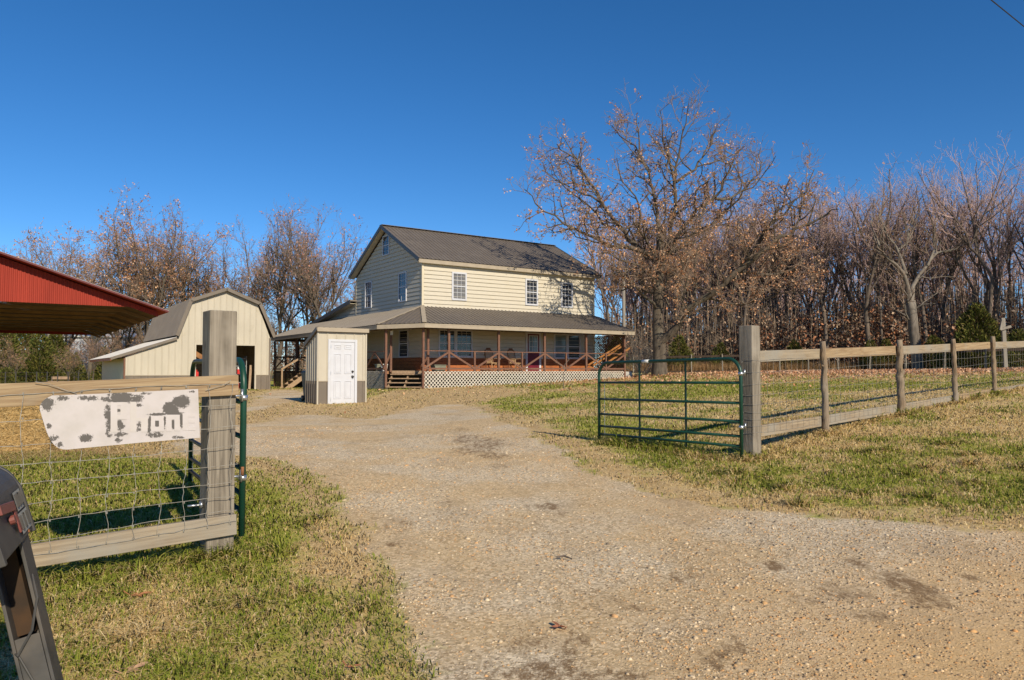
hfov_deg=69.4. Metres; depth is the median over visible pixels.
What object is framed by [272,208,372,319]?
bare tree
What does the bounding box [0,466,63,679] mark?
mailbox
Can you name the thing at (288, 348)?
brush
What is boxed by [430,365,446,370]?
planter
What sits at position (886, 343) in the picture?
cedar
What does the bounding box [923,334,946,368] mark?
cedar
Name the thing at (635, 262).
bare tree
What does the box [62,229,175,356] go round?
bare tree
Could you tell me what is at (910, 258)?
bare tree
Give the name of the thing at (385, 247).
window
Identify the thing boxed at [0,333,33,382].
cedar
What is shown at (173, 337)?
barn
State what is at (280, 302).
bare tree
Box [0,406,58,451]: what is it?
hay bale
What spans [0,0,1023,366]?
sky
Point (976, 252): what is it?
bare tree
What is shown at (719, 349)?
cedar
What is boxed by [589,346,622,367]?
board
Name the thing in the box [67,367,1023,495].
leaf litter
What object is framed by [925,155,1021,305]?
bare tree
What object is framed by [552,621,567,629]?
fallen leaf
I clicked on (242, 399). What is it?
farm gate
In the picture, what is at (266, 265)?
bare tree
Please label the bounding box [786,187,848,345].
bare tree
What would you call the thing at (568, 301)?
window
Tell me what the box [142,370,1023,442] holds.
yard grass
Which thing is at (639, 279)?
bare tree
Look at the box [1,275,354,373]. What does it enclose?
distant woodland
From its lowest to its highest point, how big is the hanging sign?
0.355 m
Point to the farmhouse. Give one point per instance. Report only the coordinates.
(457, 304)
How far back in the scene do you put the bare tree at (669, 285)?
61.63 m
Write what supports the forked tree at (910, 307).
on the lawn at (434, 399)
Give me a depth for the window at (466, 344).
37.33 m
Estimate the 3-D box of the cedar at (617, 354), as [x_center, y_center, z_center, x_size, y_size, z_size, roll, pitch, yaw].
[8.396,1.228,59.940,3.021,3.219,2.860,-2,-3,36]
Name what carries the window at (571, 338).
in the farmhouse
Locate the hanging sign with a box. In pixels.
[40,389,199,448]
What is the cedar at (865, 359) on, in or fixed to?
on the lawn at (434, 399)
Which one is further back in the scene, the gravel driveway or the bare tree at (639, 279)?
the bare tree at (639, 279)
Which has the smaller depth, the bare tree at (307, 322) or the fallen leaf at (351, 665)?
the fallen leaf at (351, 665)
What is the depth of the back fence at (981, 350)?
49.07 m
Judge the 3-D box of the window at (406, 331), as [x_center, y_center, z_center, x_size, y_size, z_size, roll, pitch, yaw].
[-5.493,0.181,37.576,0.085,1.420,1.060,2,-3,-34]
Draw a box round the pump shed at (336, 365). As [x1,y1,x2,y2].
[303,326,368,403]
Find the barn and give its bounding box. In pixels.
[90,287,275,389]
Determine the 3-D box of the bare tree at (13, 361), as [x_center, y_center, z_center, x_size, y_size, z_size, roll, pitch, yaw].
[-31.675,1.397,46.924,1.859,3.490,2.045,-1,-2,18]
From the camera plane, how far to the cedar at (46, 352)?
49.48 m
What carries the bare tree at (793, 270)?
on the lawn at (434, 399)
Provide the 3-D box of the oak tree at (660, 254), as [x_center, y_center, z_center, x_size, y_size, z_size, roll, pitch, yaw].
[8.136,-5.905,39.257,17.251,16.379,9.766,0,-2,0]
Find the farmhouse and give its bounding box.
[271,224,634,389]
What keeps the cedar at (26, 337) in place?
on the lawn at (434, 399)
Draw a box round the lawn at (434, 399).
[0,371,1023,679]
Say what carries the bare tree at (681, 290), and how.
on the lawn at (434, 399)
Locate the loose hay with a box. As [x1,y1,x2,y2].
[0,441,197,468]
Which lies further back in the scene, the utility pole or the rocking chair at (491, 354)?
the utility pole
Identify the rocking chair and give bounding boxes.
[484,348,496,370]
[507,348,520,370]
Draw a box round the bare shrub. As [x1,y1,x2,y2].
[614,330,675,374]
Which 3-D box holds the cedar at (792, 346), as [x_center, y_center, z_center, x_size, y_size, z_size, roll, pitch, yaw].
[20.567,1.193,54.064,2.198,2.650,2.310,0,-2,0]
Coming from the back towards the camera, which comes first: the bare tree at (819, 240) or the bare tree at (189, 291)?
the bare tree at (189, 291)
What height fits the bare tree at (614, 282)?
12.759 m
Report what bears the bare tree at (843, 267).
on the lawn at (434, 399)
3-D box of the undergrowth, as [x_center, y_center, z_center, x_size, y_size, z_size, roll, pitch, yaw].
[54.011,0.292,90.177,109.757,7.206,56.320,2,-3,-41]
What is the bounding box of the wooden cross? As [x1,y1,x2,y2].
[999,318,1010,367]
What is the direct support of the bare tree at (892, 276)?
on the lawn at (434, 399)
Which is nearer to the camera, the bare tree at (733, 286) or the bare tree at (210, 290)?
the bare tree at (733, 286)
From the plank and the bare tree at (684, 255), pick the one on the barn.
the plank
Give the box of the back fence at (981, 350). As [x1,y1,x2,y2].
[607,348,1023,372]
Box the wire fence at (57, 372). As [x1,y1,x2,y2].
[5,371,89,382]
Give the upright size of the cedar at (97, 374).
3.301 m
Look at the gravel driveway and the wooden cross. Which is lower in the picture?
the gravel driveway
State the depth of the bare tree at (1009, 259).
51.84 m
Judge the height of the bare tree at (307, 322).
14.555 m
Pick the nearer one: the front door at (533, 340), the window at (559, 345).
the front door at (533, 340)
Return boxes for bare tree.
[0,336,36,371]
[1,246,55,337]
[10,220,125,347]
[13,240,88,336]
[28,217,152,378]
[52,339,87,375]
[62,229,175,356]
[81,242,152,352]
[81,334,113,379]
[89,178,233,350]
[104,325,144,357]
[111,205,203,308]
[137,205,241,308]
[181,248,259,298]
[195,225,283,310]
[196,257,275,306]
[223,193,343,380]
[257,220,346,370]
[268,259,340,364]
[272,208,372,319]
[317,242,367,312]
[560,187,629,349]
[595,236,646,321]
[612,219,709,352]
[617,231,674,358]
[618,195,668,348]
[623,226,655,335]
[646,203,704,348]
[647,185,716,344]
[652,239,673,330]
[690,202,750,333]
[701,215,739,342]
[703,186,780,357]
[721,183,782,325]
[724,211,789,325]
[729,183,833,346]
[737,217,813,334]
[739,197,780,323]
[740,221,793,316]
[770,175,848,362]
[771,221,805,335]
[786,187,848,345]
[787,176,907,337]
[797,202,854,330]
[815,189,892,339]
[821,151,939,361]
[827,202,900,343]
[847,160,922,336]
[849,211,910,310]
[855,185,972,330]
[856,166,950,363]
[898,174,999,343]
[909,130,1023,358]
[914,163,1000,358]
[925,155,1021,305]
[954,175,1023,335]
[978,156,1023,331]
[978,175,1023,275]
[1008,166,1023,249]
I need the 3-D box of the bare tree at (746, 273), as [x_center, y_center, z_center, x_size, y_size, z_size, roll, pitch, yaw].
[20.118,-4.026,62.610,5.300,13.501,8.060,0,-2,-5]
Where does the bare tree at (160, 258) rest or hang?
on the lawn at (434, 399)
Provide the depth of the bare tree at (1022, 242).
49.24 m
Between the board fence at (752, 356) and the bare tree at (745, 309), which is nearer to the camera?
the board fence at (752, 356)
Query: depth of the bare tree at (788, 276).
60.50 m
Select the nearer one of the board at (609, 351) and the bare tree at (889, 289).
the board at (609, 351)
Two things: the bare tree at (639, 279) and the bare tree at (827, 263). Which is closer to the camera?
the bare tree at (827, 263)
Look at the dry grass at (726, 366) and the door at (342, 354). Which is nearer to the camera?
the door at (342, 354)
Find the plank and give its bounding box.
[248,365,251,388]
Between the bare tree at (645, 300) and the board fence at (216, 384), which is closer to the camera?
the board fence at (216, 384)
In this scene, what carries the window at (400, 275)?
in the farmhouse
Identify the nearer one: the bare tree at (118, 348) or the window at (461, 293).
the window at (461, 293)
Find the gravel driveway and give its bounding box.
[170,390,1023,679]
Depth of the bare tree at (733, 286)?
57.66 m
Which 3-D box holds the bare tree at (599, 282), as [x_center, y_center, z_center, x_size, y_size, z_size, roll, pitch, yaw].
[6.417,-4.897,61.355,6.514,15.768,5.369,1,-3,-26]
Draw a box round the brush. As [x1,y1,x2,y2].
[42,317,305,380]
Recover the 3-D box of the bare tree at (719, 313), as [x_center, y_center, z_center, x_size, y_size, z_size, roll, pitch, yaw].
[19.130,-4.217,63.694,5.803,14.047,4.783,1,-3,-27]
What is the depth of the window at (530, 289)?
39.81 m
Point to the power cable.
(1007, 13)
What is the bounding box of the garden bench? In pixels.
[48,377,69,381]
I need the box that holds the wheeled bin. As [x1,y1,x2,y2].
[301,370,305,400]
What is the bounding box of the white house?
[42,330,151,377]
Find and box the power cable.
[991,0,1023,26]
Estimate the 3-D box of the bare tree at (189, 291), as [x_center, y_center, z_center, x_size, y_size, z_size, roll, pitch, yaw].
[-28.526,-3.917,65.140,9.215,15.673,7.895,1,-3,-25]
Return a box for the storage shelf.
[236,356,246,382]
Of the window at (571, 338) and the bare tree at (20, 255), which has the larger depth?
the bare tree at (20, 255)
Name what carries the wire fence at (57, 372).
on the lawn at (434, 399)
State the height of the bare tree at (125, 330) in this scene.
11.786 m
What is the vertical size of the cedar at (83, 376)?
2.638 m
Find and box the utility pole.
[622,274,625,364]
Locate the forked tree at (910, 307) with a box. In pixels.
[858,185,975,368]
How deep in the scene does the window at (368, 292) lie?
41.35 m
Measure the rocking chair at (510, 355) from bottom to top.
1.181 m
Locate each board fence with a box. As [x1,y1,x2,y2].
[0,310,238,566]
[739,325,1023,455]
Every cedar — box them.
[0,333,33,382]
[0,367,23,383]
[4,333,46,368]
[11,334,70,382]
[48,334,76,379]
[62,352,87,380]
[87,345,109,379]
[603,336,632,368]
[667,334,695,369]
[706,342,734,367]
[780,338,806,369]
[857,339,886,368]
[872,338,896,368]
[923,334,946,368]
[928,302,1018,368]
[980,328,1023,367]
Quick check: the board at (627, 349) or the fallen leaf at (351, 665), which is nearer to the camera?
the fallen leaf at (351, 665)
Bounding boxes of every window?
[365,281,372,308]
[382,235,389,255]
[398,271,406,302]
[398,329,408,357]
[438,329,455,356]
[451,272,466,300]
[456,330,472,356]
[525,279,537,305]
[553,334,567,358]
[560,282,572,307]
[567,334,580,358]
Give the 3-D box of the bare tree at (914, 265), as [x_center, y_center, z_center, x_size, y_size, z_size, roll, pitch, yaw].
[27.105,-4.641,51.499,4.836,14.203,5.868,2,-3,-35]
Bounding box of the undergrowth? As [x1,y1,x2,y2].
[594,276,1023,366]
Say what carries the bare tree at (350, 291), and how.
on the lawn at (434, 399)
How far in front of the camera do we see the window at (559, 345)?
40.81 m
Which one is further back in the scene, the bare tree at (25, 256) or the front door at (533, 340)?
the bare tree at (25, 256)
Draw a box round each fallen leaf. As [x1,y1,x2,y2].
[113,662,148,672]
[124,591,151,595]
[343,660,360,667]
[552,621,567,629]
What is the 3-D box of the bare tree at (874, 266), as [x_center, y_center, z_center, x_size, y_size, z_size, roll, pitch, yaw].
[25.117,-4.910,50.914,7.741,14.840,6.511,-1,-2,22]
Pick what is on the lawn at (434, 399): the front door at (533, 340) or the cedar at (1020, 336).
the cedar at (1020, 336)
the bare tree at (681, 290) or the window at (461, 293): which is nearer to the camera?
the window at (461, 293)
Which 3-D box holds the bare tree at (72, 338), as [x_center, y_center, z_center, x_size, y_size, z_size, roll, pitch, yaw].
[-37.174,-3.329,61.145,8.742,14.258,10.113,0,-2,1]
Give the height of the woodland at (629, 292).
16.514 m
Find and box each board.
[583,344,620,367]
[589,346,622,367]
[598,347,630,367]
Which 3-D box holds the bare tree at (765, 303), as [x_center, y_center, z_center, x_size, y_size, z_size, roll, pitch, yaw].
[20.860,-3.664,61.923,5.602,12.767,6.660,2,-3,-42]
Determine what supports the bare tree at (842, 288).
on the lawn at (434, 399)
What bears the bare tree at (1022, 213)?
on the lawn at (434, 399)
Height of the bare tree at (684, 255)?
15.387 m
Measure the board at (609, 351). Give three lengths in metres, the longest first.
2.968 x 0.090 x 0.040 m
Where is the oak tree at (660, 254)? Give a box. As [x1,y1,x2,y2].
[503,74,841,375]
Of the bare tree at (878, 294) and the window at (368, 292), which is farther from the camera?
the bare tree at (878, 294)
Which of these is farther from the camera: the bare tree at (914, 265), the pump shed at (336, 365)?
the bare tree at (914, 265)
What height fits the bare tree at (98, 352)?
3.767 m
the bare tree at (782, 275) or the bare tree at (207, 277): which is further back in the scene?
the bare tree at (207, 277)
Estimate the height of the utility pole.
7.600 m
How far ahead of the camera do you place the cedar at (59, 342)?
55.81 m
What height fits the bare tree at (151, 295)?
16.522 m
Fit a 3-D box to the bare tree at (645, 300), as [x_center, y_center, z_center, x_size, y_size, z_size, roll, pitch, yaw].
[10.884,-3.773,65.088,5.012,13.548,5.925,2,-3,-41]
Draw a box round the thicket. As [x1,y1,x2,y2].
[603,242,1023,363]
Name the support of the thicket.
on the lawn at (434, 399)
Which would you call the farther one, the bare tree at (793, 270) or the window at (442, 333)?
the bare tree at (793, 270)
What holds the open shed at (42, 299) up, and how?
on the lawn at (434, 399)
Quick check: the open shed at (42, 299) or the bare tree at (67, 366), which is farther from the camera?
the bare tree at (67, 366)
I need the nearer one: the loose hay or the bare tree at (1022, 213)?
the loose hay
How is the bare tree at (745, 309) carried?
on the lawn at (434, 399)
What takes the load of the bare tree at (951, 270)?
on the lawn at (434, 399)
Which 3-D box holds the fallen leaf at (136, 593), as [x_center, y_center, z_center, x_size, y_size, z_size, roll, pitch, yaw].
[-2.163,1.462,4.277,0.156,0.025,0.070,6,2,-23]
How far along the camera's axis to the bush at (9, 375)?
45.82 m
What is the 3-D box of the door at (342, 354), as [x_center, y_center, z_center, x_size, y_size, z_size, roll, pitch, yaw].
[-5.499,1.053,24.018,0.990,2.140,0.120,2,-3,-34]
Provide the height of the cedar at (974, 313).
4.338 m
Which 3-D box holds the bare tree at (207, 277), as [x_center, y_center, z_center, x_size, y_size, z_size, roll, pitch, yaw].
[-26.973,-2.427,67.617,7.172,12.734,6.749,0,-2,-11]
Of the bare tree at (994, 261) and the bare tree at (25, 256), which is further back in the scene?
the bare tree at (25, 256)
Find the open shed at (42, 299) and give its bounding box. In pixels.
[0,251,168,337]
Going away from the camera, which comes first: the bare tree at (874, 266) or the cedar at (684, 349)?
the bare tree at (874, 266)
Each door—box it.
[327,339,356,403]
[525,332,540,370]
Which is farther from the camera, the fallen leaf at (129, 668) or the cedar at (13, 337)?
the cedar at (13, 337)
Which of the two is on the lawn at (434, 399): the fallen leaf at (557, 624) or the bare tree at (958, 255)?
the bare tree at (958, 255)
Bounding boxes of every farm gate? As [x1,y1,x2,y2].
[188,357,247,536]
[597,357,745,459]
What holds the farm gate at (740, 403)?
attached to the board fence at (752, 356)
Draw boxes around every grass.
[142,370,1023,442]
[598,359,1023,370]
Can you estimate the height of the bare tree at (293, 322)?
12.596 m
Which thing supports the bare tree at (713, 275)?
on the lawn at (434, 399)
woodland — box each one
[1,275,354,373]
[574,173,1023,363]
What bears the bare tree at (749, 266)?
on the lawn at (434, 399)

